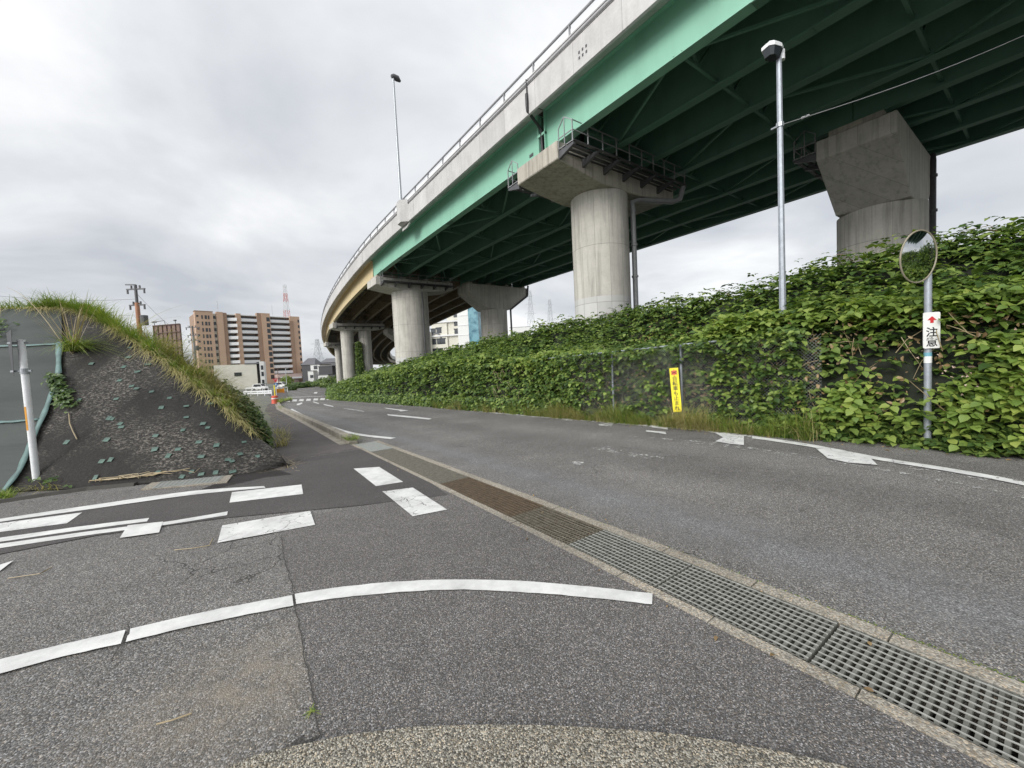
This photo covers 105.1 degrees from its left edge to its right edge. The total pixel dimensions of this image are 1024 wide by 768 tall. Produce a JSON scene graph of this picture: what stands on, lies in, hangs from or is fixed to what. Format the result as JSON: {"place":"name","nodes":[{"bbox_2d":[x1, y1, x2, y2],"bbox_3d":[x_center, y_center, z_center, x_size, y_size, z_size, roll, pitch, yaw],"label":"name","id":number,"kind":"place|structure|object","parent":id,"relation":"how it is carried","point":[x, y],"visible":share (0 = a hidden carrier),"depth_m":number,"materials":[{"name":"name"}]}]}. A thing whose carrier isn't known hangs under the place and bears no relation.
{"place":"outdoors","nodes":[
{"label":"outdoors","id":0,"kind":"place"},
{"bbox_2d":[0,485,34,498],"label":"slope foot grass","id":1,"kind":"structure","parent":0,"point":[4,494],"depth_m":6.16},
{"bbox_2d":[0,449,447,553],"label":"dark pavement","id":2,"kind":"structure","parent":0,"point":[333,480],"depth_m":5.17,"materials":[{"name":"asphalt"}]},
{"bbox_2d":[0,512,81,531],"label":"road marking","id":3,"kind":"object","parent":2,"relation":"on","point":[40,522],"visible":1,"depth_m":4.77,"materials":[{"name":"paint"}]},
{"bbox_2d":[0,518,148,541],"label":"road marking","id":4,"kind":"object","parent":2,"relation":"on","point":[68,530],"visible":1,"depth_m":4.42,"materials":[{"name":"paint"}]},
{"bbox_2d":[0,511,227,547],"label":"road marking","id":5,"kind":"object","parent":2,"relation":"on","point":[16,543],"visible":1,"depth_m":4.27,"materials":[{"name":"paint"}]},
{"bbox_2d":[120,522,162,537],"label":"road marking","id":6,"kind":"object","parent":2,"relation":"on","point":[141,529],"visible":1,"depth_m":4.27,"materials":[{"name":"paint"}]},
{"bbox_2d":[141,475,231,490],"bbox_3d":[-5.271,1.604,6.400,1.423,0.058,0.654,-3,3,-11],"label":"gutter cover","id":7,"kind":"object","parent":2,"relation":"on","point":[212,480],"visible":0.99,"depth_m":6.30,"materials":[{"name":"concrete"}]},
{"bbox_2d":[229,484,302,502],"bbox_3d":[-3.411,1.514,5.444,1.098,0.025,0.572,-3,3,-12],"label":"road marking","id":8,"kind":"object","parent":2,"relation":"on","point":[238,496],"visible":1,"depth_m":5.43,"materials":[{"name":"paint"}]},
{"bbox_2d":[354,467,402,485],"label":"road marking","id":9,"kind":"object","parent":2,"relation":"on","point":[376,476],"visible":1,"depth_m":6.00,"materials":[{"name":"paint"}]},
{"bbox_2d":[382,488,446,515],"bbox_3d":[-1.207,1.394,4.727,0.367,0.031,1.265,-5,3,-33],"label":"road marking","id":10,"kind":"object","parent":2,"relation":"on","point":[431,506],"visible":1,"depth_m":4.63,"materials":[{"name":"paint"}]},
{"bbox_2d":[213,361,266,389],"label":"hall building","id":11,"kind":"structure","parent":0,"point":[246,372],"depth_m":115.66,"materials":[{"name":"white concrete"}]},
{"bbox_2d":[189,305,302,383],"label":"apartment block","id":12,"kind":"structure","parent":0,"point":[272,342],"depth_m":181.93,"materials":[{"name":"brown tile"}]},
{"bbox_2d":[273,423,295,446],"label":"path edge grass","id":13,"kind":"structure","parent":0,"point":[282,442],"depth_m":10.80,"materials":[{"name":"plant"}]},
{"bbox_2d":[301,358,322,381],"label":"house","id":14,"kind":"structure","parent":0,"point":[306,367],"depth_m":190.04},
{"bbox_2d":[321,358,335,364],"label":"house","id":15,"kind":"structure","parent":0,"point":[331,361],"depth_m":240.09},
{"bbox_2d":[0,445,835,767],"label":"side street","id":16,"kind":"structure","parent":0,"point":[238,687],"depth_m":2.24,"materials":[{"name":"asphalt"}]},
{"bbox_2d":[17,476,71,494],"bbox_3d":[-8.235,1.707,6.747,2.114,0.309,0.832,-2,3,19],"label":"weed tuft","id":17,"kind":"object","parent":16,"relation":"on","point":[50,480],"visible":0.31,"depth_m":6.50,"materials":[{"name":"plant"}]},
{"bbox_2d":[0,630,124,672],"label":"road marking","id":18,"kind":"object","parent":16,"relation":"on","point":[42,655],"visible":1,"depth_m":2.29,"materials":[{"name":"paint"}]},
{"bbox_2d":[0,482,137,502],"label":"gutter edge","id":19,"kind":"object","parent":16,"relation":"on","point":[19,498],"visible":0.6,"depth_m":6.25,"materials":[{"name":"concrete"}]},
{"bbox_2d":[0,486,264,521],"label":"road marking","id":20,"kind":"object","parent":16,"relation":"on","point":[149,498],"visible":1,"depth_m":5.47,"materials":[{"name":"paint"}]},
{"bbox_2d":[156,712,191,724],"bbox_3d":[-1.521,1.508,1.763,0.128,0.008,0.013,-4,3,-22],"label":"dry straw","id":21,"kind":"object","parent":16,"relation":"on","point":[179,717],"visible":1,"depth_m":1.76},
{"bbox_2d":[126,595,292,641],"bbox_3d":[-1.934,1.507,2.549,0.949,0.008,0.175,-4,3,-18],"label":"road marking","id":22,"kind":"object","parent":16,"relation":"on","point":[200,618],"visible":1,"depth_m":2.54,"materials":[{"name":"paint"}]},
{"bbox_2d":[217,511,314,542],"bbox_3d":[-2.594,1.498,4.163,0.947,0.019,0.560,-4,3,-22],"label":"road marking","id":23,"kind":"object","parent":16,"relation":"on","point":[249,528],"visible":1,"depth_m":4.14,"materials":[{"name":"paint"}]},
{"bbox_2d":[281,538,321,734],"bbox_3d":[-1.529,1.479,2.738,0.029,0.050,2.627,-5,3,-34],"label":"pavement joint","id":24,"kind":"object","parent":16,"relation":"on","point":[303,651],"visible":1,"depth_m":2.12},
{"bbox_2d":[282,490,990,767],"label":"pavement patch","id":25,"kind":"object","parent":16,"relation":"on","point":[385,661],"visible":0.93,"depth_m":2.03,"materials":[{"name":"asphalt"}]},
{"bbox_2d":[295,579,652,603],"bbox_3d":[-0.311,1.407,2.664,2.445,0.027,0.294,-3,3,6],"label":"road marking","id":26,"kind":"object","parent":25,"relation":"on","point":[493,585],"visible":1,"depth_m":2.70,"materials":[{"name":"paint"}]},
{"bbox_2d":[430,307,481,353],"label":"hotel","id":27,"kind":"structure","parent":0,"point":[462,328],"depth_m":113.57,"materials":[{"name":"white concrete"}]},
{"bbox_2d":[0,0,1023,368],"label":"sky","id":28,"kind":"structure","parent":0,"point":[200,155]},
{"bbox_2d":[509,326,530,333],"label":"house","id":29,"kind":"structure","parent":0,"point":[521,329],"depth_m":298.25,"materials":[{"name":"white concrete"}]},
{"bbox_2d":[227,724,850,767],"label":"pavement corner","id":30,"kind":"object","parent":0,"point":[498,746],"visible":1,"depth_m":1.51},
{"bbox_2d":[238,382,892,698],"bbox_3d":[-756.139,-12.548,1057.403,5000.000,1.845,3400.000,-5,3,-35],"label":"ground","id":31,"kind":"structure","parent":0,"point":[267,401],"depth_m":59.80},
{"bbox_2d":[6,330,39,479],"bbox_3d":[-8.244,0.488,6.635,0.718,2.730,0.216,-1,3,29],"label":"sign post","id":32,"kind":"object","parent":31,"relation":"on","point":[24,370],"visible":0.89,"depth_m":6.58,"materials":[{"name":"metal"}]},
{"bbox_2d":[125,284,148,335],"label":"utility pole","id":33,"kind":"object","parent":31,"relation":"on","point":[137,304],"visible":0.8,"depth_m":44.48,"materials":[{"name":"metal"}]},
{"bbox_2d":[152,320,182,356],"bbox_3d":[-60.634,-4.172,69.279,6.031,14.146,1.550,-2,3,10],"label":"apartment building","id":34,"kind":"structure","parent":31,"relation":"on","point":[175,333],"depth_m":69.16,"materials":[{"name":"concrete"}]},
{"bbox_2d":[185,325,198,368],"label":"utility pole","id":35,"kind":"object","parent":31,"relation":"on","point":[193,339],"visible":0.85,"depth_m":89.47,"materials":[{"name":"concrete"}]},
{"bbox_2d":[192,366,274,447],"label":"foot weeds","id":36,"kind":"object","parent":31,"relation":"on","point":[266,433],"visible":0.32,"depth_m":9.02,"materials":[{"name":"green plant"}]},
{"bbox_2d":[252,383,268,390],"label":"parked car","id":37,"kind":"object","parent":31,"relation":"on","point":[257,385],"visible":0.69,"depth_m":95.47,"materials":[{"name":"white metal"}]},
{"bbox_2d":[283,286,289,316],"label":"radio mast","id":38,"kind":"object","parent":31,"relation":"on","point":[286,299],"visible":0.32,"depth_m":395.92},
{"bbox_2d":[280,375,293,383],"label":"shrub","id":39,"kind":"object","parent":31,"relation":"on","point":[289,380],"visible":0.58,"depth_m":111.48,"materials":[{"name":"green plant"}]},
{"bbox_2d":[284,382,312,387],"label":"hedge","id":40,"kind":"object","parent":31,"relation":"on","point":[301,385],"visible":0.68,"depth_m":99.51,"materials":[{"name":"green plant"}]},
{"bbox_2d":[265,391,358,459],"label":"footpath","id":41,"kind":"structure","parent":31,"relation":"on","point":[306,441],"depth_m":10.63,"materials":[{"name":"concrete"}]},
{"bbox_2d":[244,390,271,395],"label":"guard rail","id":42,"kind":"object","parent":41,"relation":"on","point":[266,392],"visible":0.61,"depth_m":68.74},
{"bbox_2d":[275,404,346,444],"bbox_3d":[-13.832,1.740,23.953,0.572,1.054,35.031,-5,3,-33],"label":"footpath gutter","id":43,"kind":"object","parent":41,"relation":"on","point":[333,438],"visible":0.86,"depth_m":12.78,"materials":[{"name":"concrete"}]},
{"bbox_2d":[308,370,316,381],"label":"house","id":44,"kind":"structure","parent":31,"relation":"on","point":[312,375],"depth_m":128.04,"materials":[{"name":"white concrete"}]},
{"bbox_2d":[277,399,357,444],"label":"kerb","id":45,"kind":"structure","parent":31,"relation":"on","point":[333,431],"depth_m":12.72,"materials":[{"name":"concrete"}]},
{"bbox_2d":[273,396,368,441],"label":"kerb weeds","id":46,"kind":"object","parent":45,"relation":"on","point":[282,400],"visible":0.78,"depth_m":9.75,"materials":[{"name":"green plant"}]},
{"bbox_2d":[312,339,325,360],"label":"pylon","id":47,"kind":"object","parent":31,"relation":"on","point":[316,340],"visible":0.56,"depth_m":338.54,"materials":[{"name":"metal"}]},
{"bbox_2d":[310,364,330,378],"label":"house","id":48,"kind":"structure","parent":31,"relation":"on","point":[314,366],"depth_m":129.89,"materials":[{"name":"white concrete"}]},
{"bbox_2d":[311,377,331,387],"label":"shrub","id":49,"kind":"object","parent":31,"relation":"on","point":[319,381],"visible":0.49,"depth_m":95.67,"materials":[{"name":"green plant"}]},
{"bbox_2d":[318,365,335,374],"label":"house","id":50,"kind":"structure","parent":31,"relation":"on","point":[331,369],"depth_m":121.93,"materials":[{"name":"grey concrete"}]},
{"bbox_2d":[322,375,336,388],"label":"shrub","id":51,"kind":"object","parent":31,"relation":"on","point":[332,381],"visible":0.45,"depth_m":83.77,"materials":[{"name":"green plant"}]},
{"bbox_2d":[323,341,354,380],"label":"bridge pier","id":52,"kind":"structure","parent":31,"relation":"on","point":[338,360],"depth_m":79.74,"materials":[{"name":"concrete"}]},
{"bbox_2d":[383,327,393,341],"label":"bridge pier","id":53,"kind":"structure","parent":31,"relation":"on","point":[388,332],"depth_m":65.45,"materials":[{"name":"concrete"}]},
{"bbox_2d":[525,290,535,330],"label":"pylon","id":54,"kind":"object","parent":31,"relation":"on","point":[530,296],"visible":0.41,"depth_m":396.28,"materials":[{"name":"metal"}]},
{"bbox_2d":[389,462,873,691],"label":"channel litter","id":55,"kind":"object","parent":31,"relation":"on","point":[868,642],"visible":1,"depth_m":1.98,"materials":[{"name":"brown plant"}]},
{"bbox_2d":[353,444,1021,767],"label":"channel lip","id":56,"kind":"object","parent":31,"relation":"on","point":[964,746],"visible":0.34,"depth_m":1.90,"materials":[{"name":"concrete"}]},
{"bbox_2d":[375,441,1023,750],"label":"channel lip","id":57,"kind":"object","parent":31,"relation":"on","point":[999,680],"visible":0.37,"depth_m":2.12,"materials":[{"name":"concrete"}]},
{"bbox_2d":[559,506,1023,682],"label":"lip moss","id":58,"kind":"object","parent":57,"relation":"on","point":[890,629],"visible":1,"depth_m":1.99,"materials":[{"name":"green plant"}]},
{"bbox_2d":[899,229,939,443],"bbox_3d":[5.740,-0.552,5.565,0.727,3.188,0.151,-4,3,-15],"label":"traffic mirror","id":59,"kind":"object","parent":31,"relation":"on","point":[918,254],"visible":1,"depth_m":5.55,"materials":[{"name":"metal"}]},
{"bbox_2d":[846,670,1018,762],"bbox_3d":[-0.117,1.601,4.550,0.505,0.624,11.507,-5,3,-35],"label":"drain channel","id":60,"kind":"object","parent":31,"relation":"on","point":[1000,747],"visible":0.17,"depth_m":1.80,"materials":[{"name":"concrete"}]},
{"bbox_2d":[355,441,391,451],"bbox_3d":[-3.143,1.410,8.874,0.470,0.019,1.360,-5,2,-35],"label":"drain cover","id":61,"kind":"object","parent":60,"relation":"on","point":[372,446],"visible":0.99,"depth_m":8.79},
{"bbox_2d":[372,448,406,457],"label":"drain grate","id":62,"kind":"object","parent":60,"relation":"in","point":[388,453],"visible":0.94,"depth_m":7.92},
{"bbox_2d":[385,454,422,464],"bbox_3d":[-2.014,1.402,7.259,0.453,0.052,0.839,-5,2,-35],"label":"drain grate","id":63,"kind":"object","parent":60,"relation":"in","point":[402,459],"visible":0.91,"depth_m":7.22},
{"bbox_2d":[399,460,443,472],"bbox_3d":[-1.529,1.391,6.561,0.453,0.052,0.839,-5,2,-35],"label":"drain grate","id":64,"kind":"object","parent":60,"relation":"in","point":[421,466],"visible":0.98,"depth_m":6.52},
{"bbox_2d":[418,468,467,483],"bbox_3d":[-1.044,1.379,5.864,0.453,0.052,0.839,-5,2,-35],"label":"drain grate","id":65,"kind":"object","parent":60,"relation":"in","point":[441,475],"visible":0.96,"depth_m":5.82,"materials":[{"name":"metal"}]},
{"bbox_2d":[441,477,500,497],"bbox_3d":[-0.560,1.368,5.167,0.453,0.052,0.839,-5,2,-35],"label":"drain grate","id":66,"kind":"object","parent":60,"relation":"in","point":[469,487],"visible":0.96,"depth_m":5.12,"materials":[{"name":"metal"}]},
{"bbox_2d":[471,489,543,516],"bbox_3d":[-0.075,1.359,4.469,0.453,0.051,0.839,-5,2,-35],"label":"drain grate","id":67,"kind":"object","parent":60,"relation":"in","point":[507,503],"visible":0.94,"depth_m":4.42,"materials":[{"name":"metal"}]},
{"bbox_2d":[511,506,603,544],"bbox_3d":[0.409,1.355,3.772,0.453,0.051,0.839,-5,2,-35],"label":"drain grate","id":68,"kind":"object","parent":60,"relation":"in","point":[560,526],"visible":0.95,"depth_m":3.72,"materials":[{"name":"metal"}]},
{"bbox_2d":[568,529,692,587],"bbox_3d":[0.894,1.350,3.075,0.453,0.052,0.839,-5,3,-35],"label":"drain grate","id":69,"kind":"object","parent":60,"relation":"in","point":[655,568],"visible":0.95,"depth_m":3.01,"materials":[{"name":"metal"}]},
{"bbox_2d":[656,565,838,662],"bbox_3d":[1.379,1.349,2.378,0.453,0.051,0.839,-5,3,-35],"label":"drain grate","id":70,"kind":"object","parent":60,"relation":"in","point":[804,634],"visible":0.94,"depth_m":2.30,"materials":[{"name":"metal"}]},
{"bbox_2d":[809,623,1023,767],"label":"drain grate","id":71,"kind":"object","parent":60,"relation":"in","point":[841,651],"visible":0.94,"depth_m":1.74,"materials":[{"name":"metal"}]},
{"bbox_2d":[281,382,1023,681],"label":"road","id":72,"kind":"structure","parent":0,"point":[916,555],"depth_m":3.92,"materials":[{"name":"asphalt"}]},
{"bbox_2d":[291,409,393,438],"bbox_3d":[-9.286,1.552,18.245,0.677,0.589,21.132,-5,3,-35],"label":"road marking","id":73,"kind":"object","parent":72,"relation":"on","point":[349,432],"visible":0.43,"depth_m":10.71,"materials":[{"name":"paint"}]},
{"bbox_2d":[430,393,835,440],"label":"green verge grass","id":74,"kind":"structure","parent":72,"relation":"on","point":[761,431],"depth_m":8.11,"materials":[{"name":"plant"}]},
{"bbox_2d":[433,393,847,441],"bbox_3d":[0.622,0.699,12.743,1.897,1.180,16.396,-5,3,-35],"label":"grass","id":75,"kind":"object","parent":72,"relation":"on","point":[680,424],"visible":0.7,"depth_m":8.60,"materials":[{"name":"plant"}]},
{"bbox_2d":[592,420,749,436],"bbox_3d":[3.338,0.982,9.008,0.362,0.106,4.300,-5,3,-33],"label":"road marking","id":76,"kind":"object","parent":72,"relation":"on","point":[682,428],"visible":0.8,"depth_m":7.96,"materials":[{"name":"paint"}]},
{"bbox_2d":[337,394,1023,457],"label":"edge weeds","id":77,"kind":"object","parent":72,"relation":"on","point":[988,448],"visible":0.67,"depth_m":6.22,"materials":[{"name":"green plant"}]},
{"bbox_2d":[716,433,743,444],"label":"road marking","id":78,"kind":"object","parent":72,"relation":"on","point":[738,439],"visible":1,"depth_m":7.08,"materials":[{"name":"paint"}]},
{"bbox_2d":[628,436,1023,497],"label":"road marking","id":79,"kind":"object","parent":72,"relation":"on","point":[810,458],"visible":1,"depth_m":5.78,"materials":[{"name":"paint"}]},
{"bbox_2d":[816,448,876,464],"bbox_3d":[4.691,1.008,5.493,0.508,0.012,0.937,-1,3,27],"label":"road marking","id":80,"kind":"object","parent":72,"relation":"on","point":[842,456],"visible":1,"depth_m":5.43,"materials":[{"name":"paint"}]},
{"bbox_2d":[752,436,1023,484],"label":"road marking","id":81,"kind":"object","parent":72,"relation":"on","point":[924,465],"visible":1,"depth_m":4.94,"materials":[{"name":"paint"}]},
{"bbox_2d":[325,239,1023,451],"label":"bank","id":82,"kind":"structure","parent":0,"point":[909,366],"depth_m":7.11,"materials":[{"name":"plant"}]},
{"bbox_2d":[329,320,384,379],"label":"bridge pier","id":83,"kind":"structure","parent":82,"relation":"on","point":[363,330],"depth_m":57.72,"materials":[{"name":"concrete"}]},
{"bbox_2d":[354,341,364,375],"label":"climbing ivy","id":84,"kind":"object","parent":83,"relation":"attached to","point":[359,362],"visible":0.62,"depth_m":58.01,"materials":[{"name":"green plant"}]},
{"bbox_2d":[324,341,489,406],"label":"kudzu vines","id":85,"kind":"object","parent":82,"relation":"on","point":[340,387],"visible":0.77,"depth_m":24.96,"materials":[{"name":"green plant"}]},
{"bbox_2d":[367,269,453,364],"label":"bridge pier","id":86,"kind":"structure","parent":82,"relation":"on","point":[410,310],"depth_m":35.60,"materials":[{"name":"concrete"}]},
{"bbox_2d":[321,0,1023,364],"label":"viaduct","id":87,"kind":"object","parent":86,"relation":"on","point":[689,86],"visible":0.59,"depth_m":14.98,"materials":[{"name":"metal"}]},
{"bbox_2d":[391,73,401,199],"bbox_3d":[-7.449,-16.181,25.942,0.747,8.259,0.436,-5,3,-35],"label":"bridge lamp","id":88,"kind":"object","parent":87,"relation":"on","point":[395,77],"visible":0.88,"depth_m":25.77,"materials":[{"name":"metal"}]},
{"bbox_2d":[507,116,686,323],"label":"bridge pier","id":89,"kind":"structure","parent":82,"relation":"on","point":[603,198],"depth_m":16.73,"materials":[{"name":"concrete"}]},
{"bbox_2d":[548,334,821,424],"bbox_3d":[3.297,0.105,9.737,0.063,2.096,7.202,-5,3,-35],"label":"chain link fence","id":90,"kind":"object","parent":82,"relation":"on","point":[681,379],"visible":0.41,"depth_m":8.93,"materials":[{"name":"metal"}]},
{"bbox_2d":[524,328,810,429],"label":"fence vines","id":91,"kind":"object","parent":90,"relation":"hanging from","point":[790,336],"visible":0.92,"depth_m":8.07,"materials":[{"name":"green plant"}]},
{"bbox_2d":[669,368,681,411],"bbox_3d":[3.699,0.136,8.861,0.245,1.008,0.032,-1,3,29],"label":"notice board","id":92,"kind":"object","parent":90,"relation":"attached to","point":[675,385],"visible":0.98,"depth_m":8.86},
{"bbox_2d":[354,278,1023,451],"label":"kudzu young leaves","id":93,"kind":"object","parent":82,"relation":"on","point":[959,417],"visible":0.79,"depth_m":5.87,"materials":[{"name":"green plant"}]},
{"bbox_2d":[434,216,1023,454],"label":"kudzu vines","id":94,"kind":"object","parent":82,"relation":"on","point":[503,350],"visible":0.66,"depth_m":7.92,"materials":[{"name":"green plant"}]},
{"bbox_2d":[493,298,1023,426],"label":"dead leaves","id":95,"kind":"object","parent":82,"relation":"on","point":[900,378],"depth_m":6.49,"materials":[{"name":"plant"}]},
{"bbox_2d":[761,40,785,312],"bbox_3d":[5.285,-3.404,7.854,0.491,6.497,0.305,-5,3,-35],"label":"street lamp","id":96,"kind":"object","parent":82,"relation":"on","point":[772,50],"visible":0.88,"depth_m":7.80,"materials":[{"name":"metal"}]},
{"bbox_2d":[784,35,1023,123],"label":"overhead wire","id":97,"kind":"object","parent":96,"relation":"attached to","point":[808,115],"visible":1,"depth_m":8.08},
{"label":"embankment","id":98,"kind":"structure","parent":0,"visible":0},
{"bbox_2d":[27,292,125,358],"bbox_3d":[-9.229,-1.230,8.538,1.862,1.629,1.988,0,4,40],"label":"grass clump","id":99,"kind":"object","parent":98,"relation":"on","point":[74,344],"visible":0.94,"depth_m":8.52,"materials":[{"name":"plant"}]},
{"bbox_2d":[7,308,291,491],"bbox_3d":[-22.386,0.700,6.128,36.356,4.000,4.672,-3,3,-9],"label":"weed sheet","id":100,"kind":"object","parent":98,"relation":"on","point":[131,414],"visible":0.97,"depth_m":7.27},
{"bbox_2d":[0,309,61,490],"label":"netting sheet","id":101,"kind":"object","parent":100,"relation":"on","point":[14,447],"visible":0.78,"depth_m":8.01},
{"bbox_2d":[41,372,80,413],"bbox_3d":[-8.923,0.150,7.739,1.398,0.829,0.393,-1,3,32],"label":"creeping weed","id":102,"kind":"object","parent":100,"relation":"on","point":[56,382],"visible":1,"depth_m":7.73,"materials":[{"name":"green plant"}]},
{"bbox_2d":[0,286,241,418],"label":"crest grass","id":103,"kind":"structure","parent":100,"relation":"on","point":[106,317],"depth_m":9.47,"materials":[{"name":"plant"}]},
{"bbox_2d":[0,305,269,439],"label":"dead grass fringe","id":104,"kind":"object","parent":100,"relation":"on","point":[160,359],"visible":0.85,"depth_m":8.50,"materials":[{"name":"plant"}]},
{"bbox_2d":[88,468,199,482],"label":"dead branches","id":105,"kind":"object","parent":100,"relation":"on","point":[121,476],"visible":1,"depth_m":6.54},
{"bbox_2d":[92,305,289,441],"bbox_3d":[-20.034,0.136,16.904,33.687,4.836,6.051,-1,3,27],"label":"slope grass dry","id":106,"kind":"object","parent":98,"relation":"on","point":[208,381],"visible":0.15,"depth_m":9.56,"materials":[{"name":"plant"}]},
{"bbox_2d":[119,315,300,436],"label":"green slope grass","id":107,"kind":"structure","parent":98,"relation":"on","point":[179,357],"depth_m":9.56,"materials":[{"name":"plant"}]},
{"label":"ground under viaduct","id":108,"kind":"structure","parent":0,"visible":0},
{"bbox_2d":[458,281,528,343],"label":"bridge pier","id":109,"kind":"structure","parent":108,"relation":"on","point":[492,304],"depth_m":40.36,"materials":[{"name":"concrete"}]},
{"bbox_2d":[792,109,937,266],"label":"bridge pier","id":110,"kind":"structure","parent":108,"relation":"on","point":[878,175],"depth_m":15.56,"materials":[{"name":"concrete"}]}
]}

